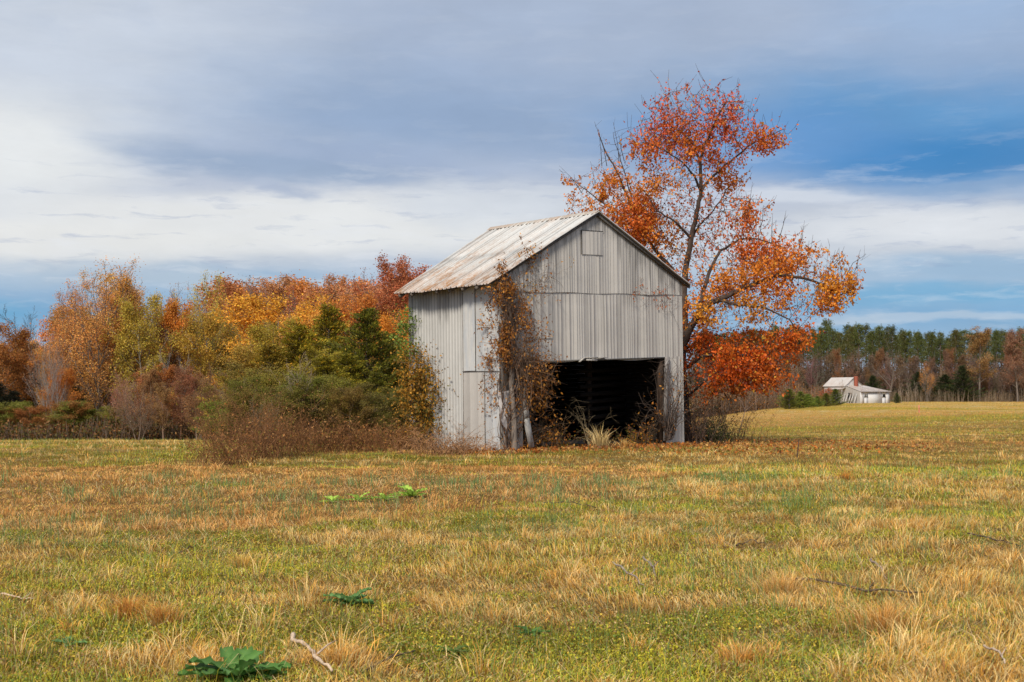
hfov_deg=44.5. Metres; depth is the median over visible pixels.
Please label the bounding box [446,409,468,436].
dead weed
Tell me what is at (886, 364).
bare tree
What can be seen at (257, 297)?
broadleaf tree
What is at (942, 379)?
cedar tree
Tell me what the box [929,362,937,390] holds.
bare tree
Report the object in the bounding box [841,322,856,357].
pine tree
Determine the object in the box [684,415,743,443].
shrub
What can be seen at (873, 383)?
cedar tree
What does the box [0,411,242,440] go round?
woodland scrub
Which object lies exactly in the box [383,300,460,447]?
young tree
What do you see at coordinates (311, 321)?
broadleaf tree
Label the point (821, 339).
pine tree
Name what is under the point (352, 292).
broadleaf tree
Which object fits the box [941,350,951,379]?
bare tree
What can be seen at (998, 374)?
bare tree
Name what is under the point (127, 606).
grass tuft
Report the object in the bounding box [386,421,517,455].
brush pile
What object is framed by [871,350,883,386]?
bare tree
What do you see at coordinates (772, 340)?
pine tree
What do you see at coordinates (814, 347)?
pine tree
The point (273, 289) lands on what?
broadleaf tree
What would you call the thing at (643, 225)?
maple tree
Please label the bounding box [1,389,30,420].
cedar tree
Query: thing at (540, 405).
vine
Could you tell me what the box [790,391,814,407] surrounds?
evergreen shrub
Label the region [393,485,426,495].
dock plant
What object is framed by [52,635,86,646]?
dock plant
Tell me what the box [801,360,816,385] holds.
bare tree
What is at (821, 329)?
pine tree
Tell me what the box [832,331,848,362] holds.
pine tree
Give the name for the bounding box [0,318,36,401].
broadleaf tree
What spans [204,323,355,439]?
cedar tree
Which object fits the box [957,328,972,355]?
pine tree
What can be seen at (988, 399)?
field scrub
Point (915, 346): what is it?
pine tree
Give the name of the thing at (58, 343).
broadleaf tree
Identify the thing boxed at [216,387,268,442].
bush
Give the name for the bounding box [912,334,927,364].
pine tree
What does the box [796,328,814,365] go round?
pine tree
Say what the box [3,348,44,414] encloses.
broadleaf tree
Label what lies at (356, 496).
dock plant
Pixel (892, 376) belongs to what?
old tree
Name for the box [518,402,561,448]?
weed
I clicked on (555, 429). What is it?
weed
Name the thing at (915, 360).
bare tree
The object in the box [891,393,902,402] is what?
evergreen shrub
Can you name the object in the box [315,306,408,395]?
cedar tree
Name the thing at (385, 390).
bush
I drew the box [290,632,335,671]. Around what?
stick
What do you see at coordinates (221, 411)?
bush
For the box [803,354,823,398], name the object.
bare tree
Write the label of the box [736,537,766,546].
stick
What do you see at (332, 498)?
dock plant
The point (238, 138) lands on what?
sky
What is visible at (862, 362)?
bare tree
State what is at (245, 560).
grass tuft
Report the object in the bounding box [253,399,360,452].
bramble
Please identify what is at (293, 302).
broadleaf tree
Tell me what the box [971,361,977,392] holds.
bare tree
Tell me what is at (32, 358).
broadleaf tree
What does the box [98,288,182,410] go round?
broadleaf tree
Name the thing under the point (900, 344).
pine tree
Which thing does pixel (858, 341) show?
pine tree
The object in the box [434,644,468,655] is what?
dock plant
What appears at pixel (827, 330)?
pine tree
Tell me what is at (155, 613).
grass tuft
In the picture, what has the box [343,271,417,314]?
broadleaf tree
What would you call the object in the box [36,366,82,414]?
broadleaf tree
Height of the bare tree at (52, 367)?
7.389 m
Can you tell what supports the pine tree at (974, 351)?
on the field
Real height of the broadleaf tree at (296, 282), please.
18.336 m
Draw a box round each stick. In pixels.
[2,592,33,598]
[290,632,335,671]
[362,648,415,673]
[543,501,596,507]
[612,561,643,584]
[642,556,659,573]
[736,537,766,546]
[793,577,925,592]
[869,558,886,578]
[967,532,1021,545]
[983,644,1005,663]
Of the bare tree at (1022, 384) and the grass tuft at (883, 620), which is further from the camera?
the bare tree at (1022, 384)
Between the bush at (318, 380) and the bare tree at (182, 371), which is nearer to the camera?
the bush at (318, 380)
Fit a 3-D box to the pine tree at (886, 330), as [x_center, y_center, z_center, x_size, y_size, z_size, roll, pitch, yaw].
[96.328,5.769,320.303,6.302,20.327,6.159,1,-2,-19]
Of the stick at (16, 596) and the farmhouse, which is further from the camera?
the farmhouse
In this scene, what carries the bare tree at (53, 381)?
on the field
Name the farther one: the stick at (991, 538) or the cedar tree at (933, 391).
the cedar tree at (933, 391)
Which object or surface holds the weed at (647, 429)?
on the field
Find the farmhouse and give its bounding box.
[823,376,890,402]
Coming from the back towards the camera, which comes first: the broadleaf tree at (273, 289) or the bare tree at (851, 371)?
the bare tree at (851, 371)
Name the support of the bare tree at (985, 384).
on the field
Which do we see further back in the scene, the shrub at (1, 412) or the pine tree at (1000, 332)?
the pine tree at (1000, 332)
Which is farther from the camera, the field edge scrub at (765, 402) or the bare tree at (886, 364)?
the bare tree at (886, 364)
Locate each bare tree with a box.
[0,303,37,340]
[11,316,52,349]
[35,348,56,412]
[42,351,62,407]
[49,360,64,413]
[155,345,173,402]
[176,356,190,419]
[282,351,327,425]
[698,358,708,387]
[781,358,792,390]
[789,368,799,388]
[791,349,806,386]
[800,363,825,394]
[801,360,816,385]
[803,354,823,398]
[814,349,832,382]
[823,348,835,381]
[828,352,844,377]
[832,349,843,377]
[842,354,865,383]
[847,350,866,384]
[849,359,859,380]
[859,365,879,383]
[863,367,870,385]
[866,354,875,381]
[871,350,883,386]
[874,346,885,388]
[879,364,897,400]
[882,351,892,388]
[893,354,906,395]
[900,360,916,400]
[907,356,920,401]
[908,355,915,389]
[923,361,929,385]
[926,357,936,401]
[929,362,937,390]
[936,361,948,385]
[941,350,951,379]
[944,346,954,378]
[956,354,964,401]
[958,353,968,383]
[964,351,977,391]
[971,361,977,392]
[975,360,983,391]
[982,362,990,395]
[986,357,1012,398]
[988,367,999,394]
[992,359,1002,393]
[1003,353,1015,392]
[1003,363,1015,394]
[1004,362,1015,400]
[1016,360,1023,396]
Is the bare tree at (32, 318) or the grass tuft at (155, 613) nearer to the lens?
the grass tuft at (155, 613)
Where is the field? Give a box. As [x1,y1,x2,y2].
[0,401,1023,681]
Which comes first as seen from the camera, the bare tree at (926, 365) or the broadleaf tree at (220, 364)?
the broadleaf tree at (220, 364)
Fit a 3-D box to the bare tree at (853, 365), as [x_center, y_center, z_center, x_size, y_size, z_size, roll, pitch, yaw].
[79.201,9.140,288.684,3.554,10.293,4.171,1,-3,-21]
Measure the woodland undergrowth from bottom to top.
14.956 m
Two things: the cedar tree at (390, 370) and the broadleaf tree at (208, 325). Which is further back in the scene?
the broadleaf tree at (208, 325)
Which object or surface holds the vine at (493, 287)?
attached to the barn
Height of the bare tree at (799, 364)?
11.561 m
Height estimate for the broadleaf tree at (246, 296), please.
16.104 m
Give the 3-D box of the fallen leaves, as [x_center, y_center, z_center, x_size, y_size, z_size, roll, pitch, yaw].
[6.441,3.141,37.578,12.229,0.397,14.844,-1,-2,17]
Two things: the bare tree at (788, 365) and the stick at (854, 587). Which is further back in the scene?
the bare tree at (788, 365)
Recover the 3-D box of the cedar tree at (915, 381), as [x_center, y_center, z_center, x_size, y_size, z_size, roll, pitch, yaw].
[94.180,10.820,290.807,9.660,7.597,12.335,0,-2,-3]
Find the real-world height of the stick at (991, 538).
0.068 m
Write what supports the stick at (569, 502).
on the field
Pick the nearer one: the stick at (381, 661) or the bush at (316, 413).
the stick at (381, 661)
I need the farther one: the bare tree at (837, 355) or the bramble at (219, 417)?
the bare tree at (837, 355)
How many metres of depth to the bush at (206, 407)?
40.80 m
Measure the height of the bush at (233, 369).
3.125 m
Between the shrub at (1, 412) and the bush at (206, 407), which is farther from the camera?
the shrub at (1, 412)
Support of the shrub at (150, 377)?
on the field
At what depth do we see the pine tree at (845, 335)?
322.46 m
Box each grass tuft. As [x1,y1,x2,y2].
[85,591,170,621]
[112,596,208,629]
[213,551,268,568]
[581,422,618,448]
[613,437,635,446]
[675,634,801,674]
[735,567,827,598]
[800,594,962,641]
[829,471,857,480]
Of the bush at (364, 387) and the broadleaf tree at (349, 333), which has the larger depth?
the broadleaf tree at (349, 333)
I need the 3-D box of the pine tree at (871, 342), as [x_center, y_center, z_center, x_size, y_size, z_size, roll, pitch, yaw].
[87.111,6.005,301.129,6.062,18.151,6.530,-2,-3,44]
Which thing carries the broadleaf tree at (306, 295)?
on the field
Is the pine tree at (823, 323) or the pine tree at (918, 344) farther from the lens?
the pine tree at (823, 323)
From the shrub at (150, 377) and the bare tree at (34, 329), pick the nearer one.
the shrub at (150, 377)
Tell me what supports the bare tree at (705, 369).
on the field
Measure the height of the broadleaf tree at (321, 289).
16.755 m
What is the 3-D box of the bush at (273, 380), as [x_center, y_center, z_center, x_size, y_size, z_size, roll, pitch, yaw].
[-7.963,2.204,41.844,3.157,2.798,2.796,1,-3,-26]
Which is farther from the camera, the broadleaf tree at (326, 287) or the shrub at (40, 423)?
the broadleaf tree at (326, 287)
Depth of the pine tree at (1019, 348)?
308.34 m
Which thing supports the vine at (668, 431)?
attached to the barn
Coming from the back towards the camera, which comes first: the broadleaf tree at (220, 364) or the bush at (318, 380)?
the broadleaf tree at (220, 364)
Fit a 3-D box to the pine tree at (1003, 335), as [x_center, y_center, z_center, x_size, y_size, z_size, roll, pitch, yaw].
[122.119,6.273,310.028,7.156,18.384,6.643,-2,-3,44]
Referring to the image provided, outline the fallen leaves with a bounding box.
[461,437,939,455]
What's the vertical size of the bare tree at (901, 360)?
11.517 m
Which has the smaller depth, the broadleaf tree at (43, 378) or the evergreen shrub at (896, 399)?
the broadleaf tree at (43, 378)
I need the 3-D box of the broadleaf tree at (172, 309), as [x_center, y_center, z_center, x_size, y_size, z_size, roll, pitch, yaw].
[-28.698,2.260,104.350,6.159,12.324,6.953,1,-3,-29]
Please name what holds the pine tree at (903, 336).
on the field
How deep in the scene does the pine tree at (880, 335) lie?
316.78 m
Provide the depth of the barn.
36.51 m
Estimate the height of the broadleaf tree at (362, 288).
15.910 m
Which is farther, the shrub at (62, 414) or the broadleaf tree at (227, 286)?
the broadleaf tree at (227, 286)
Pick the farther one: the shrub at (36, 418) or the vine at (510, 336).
the shrub at (36, 418)
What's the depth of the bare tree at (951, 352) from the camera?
297.36 m
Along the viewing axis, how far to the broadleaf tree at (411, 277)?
115.09 m
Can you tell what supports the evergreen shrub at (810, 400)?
on the field
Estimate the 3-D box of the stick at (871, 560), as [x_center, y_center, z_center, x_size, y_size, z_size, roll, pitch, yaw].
[3.244,1.979,10.975,0.087,0.063,1.119,0,-2,8]
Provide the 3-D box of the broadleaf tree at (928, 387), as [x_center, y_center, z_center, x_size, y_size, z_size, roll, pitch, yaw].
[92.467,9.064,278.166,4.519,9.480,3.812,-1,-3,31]
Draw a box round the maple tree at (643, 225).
[559,63,865,441]
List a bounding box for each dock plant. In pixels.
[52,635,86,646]
[177,645,291,681]
[319,495,346,501]
[323,587,374,604]
[347,492,372,500]
[371,493,396,498]
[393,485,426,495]
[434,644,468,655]
[514,625,549,634]
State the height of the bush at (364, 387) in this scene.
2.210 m
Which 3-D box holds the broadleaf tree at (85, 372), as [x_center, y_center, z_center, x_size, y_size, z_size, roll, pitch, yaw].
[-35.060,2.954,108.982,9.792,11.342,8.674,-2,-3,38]
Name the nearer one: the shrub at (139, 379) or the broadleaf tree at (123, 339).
the shrub at (139, 379)
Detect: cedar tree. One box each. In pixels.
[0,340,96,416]
[0,383,29,414]
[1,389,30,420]
[66,386,89,402]
[196,343,312,442]
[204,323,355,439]
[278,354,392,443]
[287,302,394,382]
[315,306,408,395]
[329,351,391,442]
[343,371,404,442]
[369,331,408,434]
[864,375,889,390]
[900,371,945,401]
[918,382,946,401]
[934,374,960,400]
[942,365,986,401]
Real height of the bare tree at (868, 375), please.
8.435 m
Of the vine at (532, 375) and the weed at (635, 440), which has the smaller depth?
the vine at (532, 375)
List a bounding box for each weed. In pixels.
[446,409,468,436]
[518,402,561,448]
[532,422,563,450]
[535,425,585,446]
[536,407,573,446]
[561,396,615,445]
[577,426,626,446]
[606,422,658,445]
[628,410,664,443]
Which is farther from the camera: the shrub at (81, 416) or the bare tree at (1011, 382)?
the bare tree at (1011, 382)
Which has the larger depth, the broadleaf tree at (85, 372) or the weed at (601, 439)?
the broadleaf tree at (85, 372)
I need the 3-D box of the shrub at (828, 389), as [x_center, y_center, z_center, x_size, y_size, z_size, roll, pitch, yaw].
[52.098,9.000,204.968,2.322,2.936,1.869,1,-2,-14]
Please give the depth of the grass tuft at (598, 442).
35.53 m
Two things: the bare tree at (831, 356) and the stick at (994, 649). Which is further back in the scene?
the bare tree at (831, 356)
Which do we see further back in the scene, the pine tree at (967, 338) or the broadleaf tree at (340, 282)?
the pine tree at (967, 338)
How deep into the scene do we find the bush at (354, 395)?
39.24 m
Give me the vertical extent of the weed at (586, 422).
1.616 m
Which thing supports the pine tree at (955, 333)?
on the field
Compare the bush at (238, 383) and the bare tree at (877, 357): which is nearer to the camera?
the bush at (238, 383)
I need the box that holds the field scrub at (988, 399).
[890,389,1023,401]
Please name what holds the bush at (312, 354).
on the field
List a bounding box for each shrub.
[0,401,45,428]
[0,405,54,433]
[0,406,29,427]
[0,413,10,426]
[24,415,51,432]
[37,417,62,432]
[41,400,106,433]
[44,400,103,427]
[60,404,97,430]
[74,406,113,429]
[92,406,130,428]
[93,371,142,433]
[112,382,158,439]
[132,372,158,421]
[134,365,164,434]
[149,363,182,430]
[150,382,173,439]
[152,363,215,424]
[169,365,193,439]
[180,370,220,440]
[183,373,204,439]
[200,366,232,412]
[684,378,760,443]
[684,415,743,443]
[774,389,804,408]
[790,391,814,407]
[803,394,818,406]
[812,396,825,406]
[819,393,839,405]
[823,388,833,394]
[828,388,848,405]
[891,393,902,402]
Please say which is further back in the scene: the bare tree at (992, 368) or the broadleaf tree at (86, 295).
the bare tree at (992, 368)
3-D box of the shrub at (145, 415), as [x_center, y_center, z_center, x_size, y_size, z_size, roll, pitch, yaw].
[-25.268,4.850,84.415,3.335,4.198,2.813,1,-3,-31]
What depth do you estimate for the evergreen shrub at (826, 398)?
171.55 m
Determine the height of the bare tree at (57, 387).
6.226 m
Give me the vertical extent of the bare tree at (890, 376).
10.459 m
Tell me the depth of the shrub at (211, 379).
89.40 m
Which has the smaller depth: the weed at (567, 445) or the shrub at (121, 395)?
the weed at (567, 445)
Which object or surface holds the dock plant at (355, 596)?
on the field
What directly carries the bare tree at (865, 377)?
on the field
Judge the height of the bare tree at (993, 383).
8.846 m
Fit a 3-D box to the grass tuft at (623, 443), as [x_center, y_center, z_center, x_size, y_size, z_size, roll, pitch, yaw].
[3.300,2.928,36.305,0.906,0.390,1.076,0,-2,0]
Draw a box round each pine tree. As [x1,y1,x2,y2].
[764,328,781,351]
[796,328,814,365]
[807,327,822,361]
[811,334,828,360]
[812,326,827,360]
[817,318,837,351]
[819,324,836,358]
[824,329,844,361]
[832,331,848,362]
[840,332,856,365]
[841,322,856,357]
[841,325,867,360]
[846,323,869,360]
[857,323,873,364]
[859,329,882,361]
[866,323,886,353]
[874,329,887,354]
[876,324,893,357]
[883,325,907,363]
[889,333,903,362]
[894,328,908,360]
[895,329,914,365]
[901,329,915,361]
[906,330,925,362]
[909,329,927,366]
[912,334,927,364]
[920,331,929,363]
[921,329,938,361]
[921,336,942,360]
[929,336,946,387]
[931,331,948,354]
[946,329,966,377]
[947,333,963,357]
[956,330,968,357]
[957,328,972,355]
[967,343,982,359]
[978,334,991,370]
[987,329,1002,366]
[987,329,1004,397]
[988,328,1005,365]
[994,330,1016,388]
[1014,326,1023,348]
[1015,335,1023,398]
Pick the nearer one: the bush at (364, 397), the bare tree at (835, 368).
the bush at (364, 397)
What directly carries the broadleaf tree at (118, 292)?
on the field
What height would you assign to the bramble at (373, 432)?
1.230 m
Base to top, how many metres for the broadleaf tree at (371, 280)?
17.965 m
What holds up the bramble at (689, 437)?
on the field
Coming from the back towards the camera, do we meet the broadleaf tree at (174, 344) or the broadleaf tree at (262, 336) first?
the broadleaf tree at (174, 344)
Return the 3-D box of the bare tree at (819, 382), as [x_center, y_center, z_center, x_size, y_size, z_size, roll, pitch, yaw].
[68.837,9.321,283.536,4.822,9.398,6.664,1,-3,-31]
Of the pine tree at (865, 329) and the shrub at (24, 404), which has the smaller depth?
the shrub at (24, 404)
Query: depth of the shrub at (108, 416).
89.27 m
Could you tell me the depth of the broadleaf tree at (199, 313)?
105.92 m
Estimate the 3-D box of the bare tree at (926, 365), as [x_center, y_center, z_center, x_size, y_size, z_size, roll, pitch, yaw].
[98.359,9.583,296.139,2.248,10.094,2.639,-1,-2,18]
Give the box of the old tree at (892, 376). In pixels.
[870,334,908,402]
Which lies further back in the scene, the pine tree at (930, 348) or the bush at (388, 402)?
the pine tree at (930, 348)
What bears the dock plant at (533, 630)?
on the field
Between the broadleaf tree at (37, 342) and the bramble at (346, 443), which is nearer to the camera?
the bramble at (346, 443)
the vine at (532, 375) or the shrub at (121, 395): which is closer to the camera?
the vine at (532, 375)
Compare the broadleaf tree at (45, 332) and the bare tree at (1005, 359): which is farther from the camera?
the bare tree at (1005, 359)
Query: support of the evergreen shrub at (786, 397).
on the field
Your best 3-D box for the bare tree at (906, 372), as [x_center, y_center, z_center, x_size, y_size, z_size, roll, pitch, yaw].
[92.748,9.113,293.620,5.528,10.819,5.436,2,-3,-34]
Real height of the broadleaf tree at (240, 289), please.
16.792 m
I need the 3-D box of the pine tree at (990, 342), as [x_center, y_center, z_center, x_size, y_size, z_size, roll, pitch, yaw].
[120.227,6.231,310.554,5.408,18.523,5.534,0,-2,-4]
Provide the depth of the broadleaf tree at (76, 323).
103.12 m
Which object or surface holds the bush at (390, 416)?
on the field
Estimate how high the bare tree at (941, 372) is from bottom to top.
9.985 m
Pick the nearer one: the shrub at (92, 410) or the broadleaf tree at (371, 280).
the shrub at (92, 410)
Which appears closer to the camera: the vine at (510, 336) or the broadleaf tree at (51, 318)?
the vine at (510, 336)
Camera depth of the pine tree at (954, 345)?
329.39 m
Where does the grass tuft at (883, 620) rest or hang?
on the field
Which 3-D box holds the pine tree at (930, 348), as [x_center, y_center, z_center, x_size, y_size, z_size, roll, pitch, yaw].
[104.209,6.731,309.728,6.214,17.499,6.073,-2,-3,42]
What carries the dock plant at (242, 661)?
on the field
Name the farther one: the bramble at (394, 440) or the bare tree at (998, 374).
the bare tree at (998, 374)
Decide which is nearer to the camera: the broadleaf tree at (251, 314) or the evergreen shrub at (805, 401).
the broadleaf tree at (251, 314)
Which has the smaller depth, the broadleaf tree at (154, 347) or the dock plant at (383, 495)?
the dock plant at (383, 495)
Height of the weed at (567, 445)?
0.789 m
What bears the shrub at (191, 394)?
on the field
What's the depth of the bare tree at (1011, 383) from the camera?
301.19 m
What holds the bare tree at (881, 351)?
on the field
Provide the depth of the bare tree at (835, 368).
288.05 m
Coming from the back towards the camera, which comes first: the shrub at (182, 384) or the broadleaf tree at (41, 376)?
the broadleaf tree at (41, 376)
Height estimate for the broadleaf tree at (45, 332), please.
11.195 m
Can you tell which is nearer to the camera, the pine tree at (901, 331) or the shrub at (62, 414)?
the shrub at (62, 414)
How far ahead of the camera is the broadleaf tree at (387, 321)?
83.30 m
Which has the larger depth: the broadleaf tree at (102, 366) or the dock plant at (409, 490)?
the broadleaf tree at (102, 366)
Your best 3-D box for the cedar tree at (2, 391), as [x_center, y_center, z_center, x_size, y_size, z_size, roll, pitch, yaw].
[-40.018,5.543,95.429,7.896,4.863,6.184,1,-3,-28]
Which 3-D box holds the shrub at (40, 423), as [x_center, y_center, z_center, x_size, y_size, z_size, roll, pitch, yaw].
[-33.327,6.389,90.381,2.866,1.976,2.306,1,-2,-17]
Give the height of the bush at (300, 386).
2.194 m
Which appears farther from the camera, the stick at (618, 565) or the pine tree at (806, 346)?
the pine tree at (806, 346)
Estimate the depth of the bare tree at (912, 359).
293.64 m
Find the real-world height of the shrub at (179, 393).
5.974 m
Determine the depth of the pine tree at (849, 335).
313.59 m
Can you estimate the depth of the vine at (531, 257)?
34.76 m
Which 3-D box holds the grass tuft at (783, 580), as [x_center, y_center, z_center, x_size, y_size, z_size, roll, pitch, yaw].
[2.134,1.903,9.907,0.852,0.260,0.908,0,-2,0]
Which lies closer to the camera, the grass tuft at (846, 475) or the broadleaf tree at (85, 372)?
the grass tuft at (846, 475)
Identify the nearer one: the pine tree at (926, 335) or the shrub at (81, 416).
the shrub at (81, 416)
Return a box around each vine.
[472,264,553,367]
[474,283,504,416]
[489,258,533,451]
[492,342,566,447]
[504,324,567,410]
[506,233,574,330]
[632,277,680,329]
[636,357,705,440]
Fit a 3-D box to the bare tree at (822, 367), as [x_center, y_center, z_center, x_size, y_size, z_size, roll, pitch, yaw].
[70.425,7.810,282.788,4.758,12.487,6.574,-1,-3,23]
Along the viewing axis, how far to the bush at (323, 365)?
42.26 m
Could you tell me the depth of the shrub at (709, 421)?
40.69 m
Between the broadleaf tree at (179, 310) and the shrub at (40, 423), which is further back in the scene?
the broadleaf tree at (179, 310)
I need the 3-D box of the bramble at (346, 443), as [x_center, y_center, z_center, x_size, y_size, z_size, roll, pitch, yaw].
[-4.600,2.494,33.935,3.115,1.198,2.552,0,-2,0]
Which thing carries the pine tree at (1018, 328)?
on the field
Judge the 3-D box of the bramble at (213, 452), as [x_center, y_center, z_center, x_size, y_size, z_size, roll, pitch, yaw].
[-6.142,2.083,27.902,2.624,1.586,3.082,1,-3,-22]
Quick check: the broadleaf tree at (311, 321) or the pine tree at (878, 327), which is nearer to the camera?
the broadleaf tree at (311, 321)
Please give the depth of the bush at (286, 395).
38.84 m
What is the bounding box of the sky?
[0,0,1023,377]
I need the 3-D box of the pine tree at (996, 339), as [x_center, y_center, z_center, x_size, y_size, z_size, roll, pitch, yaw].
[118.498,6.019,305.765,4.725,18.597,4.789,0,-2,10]
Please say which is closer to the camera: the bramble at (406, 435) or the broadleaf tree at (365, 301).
the bramble at (406, 435)
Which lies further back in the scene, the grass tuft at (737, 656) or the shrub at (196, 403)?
the shrub at (196, 403)
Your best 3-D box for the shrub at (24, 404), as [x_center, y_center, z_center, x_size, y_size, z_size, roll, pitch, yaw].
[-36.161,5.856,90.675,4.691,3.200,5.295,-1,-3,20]
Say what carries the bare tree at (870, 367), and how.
on the field
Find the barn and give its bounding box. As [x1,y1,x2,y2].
[393,210,691,452]
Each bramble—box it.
[142,364,331,460]
[175,401,293,466]
[216,399,355,457]
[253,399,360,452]
[291,414,400,452]
[316,412,418,451]
[358,418,442,450]
[380,417,443,449]
[684,399,728,443]
[696,401,775,440]
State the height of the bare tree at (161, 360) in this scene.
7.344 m
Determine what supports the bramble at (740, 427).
on the field
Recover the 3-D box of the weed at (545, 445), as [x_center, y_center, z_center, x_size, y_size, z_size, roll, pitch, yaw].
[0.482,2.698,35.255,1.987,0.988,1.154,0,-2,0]
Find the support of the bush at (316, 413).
on the field
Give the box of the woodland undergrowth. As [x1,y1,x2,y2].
[686,345,1023,401]
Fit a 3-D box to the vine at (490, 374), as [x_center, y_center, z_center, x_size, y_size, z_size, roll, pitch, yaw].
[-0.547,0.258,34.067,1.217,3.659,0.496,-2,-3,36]
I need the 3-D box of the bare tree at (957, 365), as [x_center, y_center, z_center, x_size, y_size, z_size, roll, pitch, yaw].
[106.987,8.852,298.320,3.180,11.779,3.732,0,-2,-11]
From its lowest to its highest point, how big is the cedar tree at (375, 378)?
2.748 m
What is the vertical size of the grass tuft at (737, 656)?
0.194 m
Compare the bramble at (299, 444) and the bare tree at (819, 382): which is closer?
the bramble at (299, 444)
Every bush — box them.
[189,400,244,442]
[195,360,287,440]
[207,343,295,425]
[211,386,240,444]
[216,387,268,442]
[224,374,269,442]
[226,367,312,443]
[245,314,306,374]
[254,386,305,435]
[267,371,327,442]
[270,380,352,443]
[288,346,341,378]
[294,389,341,441]
[305,373,367,437]
[317,386,379,443]
[327,393,381,435]
[328,381,391,436]
[364,411,394,440]
[368,385,407,439]
[369,390,405,434]
[382,408,409,436]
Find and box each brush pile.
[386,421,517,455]
[430,436,525,453]
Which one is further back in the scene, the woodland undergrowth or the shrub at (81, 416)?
the woodland undergrowth
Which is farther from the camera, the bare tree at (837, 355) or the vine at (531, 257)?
the bare tree at (837, 355)
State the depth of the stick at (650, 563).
11.13 m
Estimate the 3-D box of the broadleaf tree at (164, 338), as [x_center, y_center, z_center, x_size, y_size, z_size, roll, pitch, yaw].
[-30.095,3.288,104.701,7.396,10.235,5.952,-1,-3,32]
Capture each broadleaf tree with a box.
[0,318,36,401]
[0,340,40,399]
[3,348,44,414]
[24,334,73,415]
[28,303,89,368]
[28,315,104,399]
[30,339,53,401]
[33,288,100,403]
[35,349,52,414]
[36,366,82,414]
[46,277,105,402]
[54,254,150,411]
[55,265,135,414]
[55,314,114,412]
[85,271,165,406]
[93,270,155,403]
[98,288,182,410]
[128,325,196,423]
[132,309,174,411]
[138,296,205,410]
[149,296,184,396]
[164,281,212,424]
[167,270,242,392]
[168,305,246,414]
[181,272,267,333]
[200,275,272,337]
[201,281,295,327]
[202,276,316,325]
[205,308,257,389]
[206,290,351,386]
[216,306,236,359]
[233,278,301,335]
[240,278,327,329]
[252,271,294,321]
[255,269,345,295]
[276,309,351,347]
[290,281,399,311]
[295,285,378,311]
[299,289,396,359]
[306,274,351,308]
[324,272,350,292]
[329,280,387,310]
[332,280,402,315]
[337,276,387,291]
[337,314,373,361]
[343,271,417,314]
[345,267,383,343]
[369,252,412,340]
[377,303,408,385]
[392,258,431,309]
[918,362,936,401]
[961,326,998,401]
[997,328,1023,401]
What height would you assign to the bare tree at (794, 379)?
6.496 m
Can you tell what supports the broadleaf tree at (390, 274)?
on the field
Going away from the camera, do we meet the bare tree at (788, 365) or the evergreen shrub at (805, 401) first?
the evergreen shrub at (805, 401)
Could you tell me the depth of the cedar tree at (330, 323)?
49.89 m
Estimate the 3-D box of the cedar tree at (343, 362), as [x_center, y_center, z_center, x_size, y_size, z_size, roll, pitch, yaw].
[-5.778,2.142,44.967,4.721,3.527,6.028,-1,-3,20]
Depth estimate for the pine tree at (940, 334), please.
314.29 m
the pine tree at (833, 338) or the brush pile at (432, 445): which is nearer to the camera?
the brush pile at (432, 445)
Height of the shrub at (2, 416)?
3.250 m
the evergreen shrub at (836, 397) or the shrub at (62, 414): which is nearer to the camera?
the shrub at (62, 414)
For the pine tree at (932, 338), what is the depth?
306.75 m
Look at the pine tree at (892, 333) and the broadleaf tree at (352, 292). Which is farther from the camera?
the pine tree at (892, 333)
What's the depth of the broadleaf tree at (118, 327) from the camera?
103.89 m
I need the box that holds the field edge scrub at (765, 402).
[689,380,823,417]
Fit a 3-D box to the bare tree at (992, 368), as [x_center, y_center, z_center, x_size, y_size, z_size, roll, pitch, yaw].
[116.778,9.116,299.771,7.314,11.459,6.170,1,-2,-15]
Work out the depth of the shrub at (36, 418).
89.78 m
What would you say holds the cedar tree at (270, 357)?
on the field
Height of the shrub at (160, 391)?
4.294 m
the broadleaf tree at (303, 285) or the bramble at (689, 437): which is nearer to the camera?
the bramble at (689, 437)
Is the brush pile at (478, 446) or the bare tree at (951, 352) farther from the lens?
the bare tree at (951, 352)
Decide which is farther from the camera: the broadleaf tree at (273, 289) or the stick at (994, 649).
the broadleaf tree at (273, 289)
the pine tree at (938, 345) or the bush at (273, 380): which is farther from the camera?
the pine tree at (938, 345)
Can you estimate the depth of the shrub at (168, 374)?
88.06 m
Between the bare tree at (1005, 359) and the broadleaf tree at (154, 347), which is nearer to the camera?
the broadleaf tree at (154, 347)
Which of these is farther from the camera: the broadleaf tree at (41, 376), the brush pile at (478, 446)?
the broadleaf tree at (41, 376)
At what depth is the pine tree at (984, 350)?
331.98 m
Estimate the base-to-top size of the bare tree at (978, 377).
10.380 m
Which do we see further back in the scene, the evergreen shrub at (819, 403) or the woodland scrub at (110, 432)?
the evergreen shrub at (819, 403)
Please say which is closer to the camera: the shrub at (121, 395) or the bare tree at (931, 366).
the shrub at (121, 395)
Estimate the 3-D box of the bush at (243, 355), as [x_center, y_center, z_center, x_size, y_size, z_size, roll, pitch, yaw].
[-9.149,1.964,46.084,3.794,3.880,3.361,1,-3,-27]

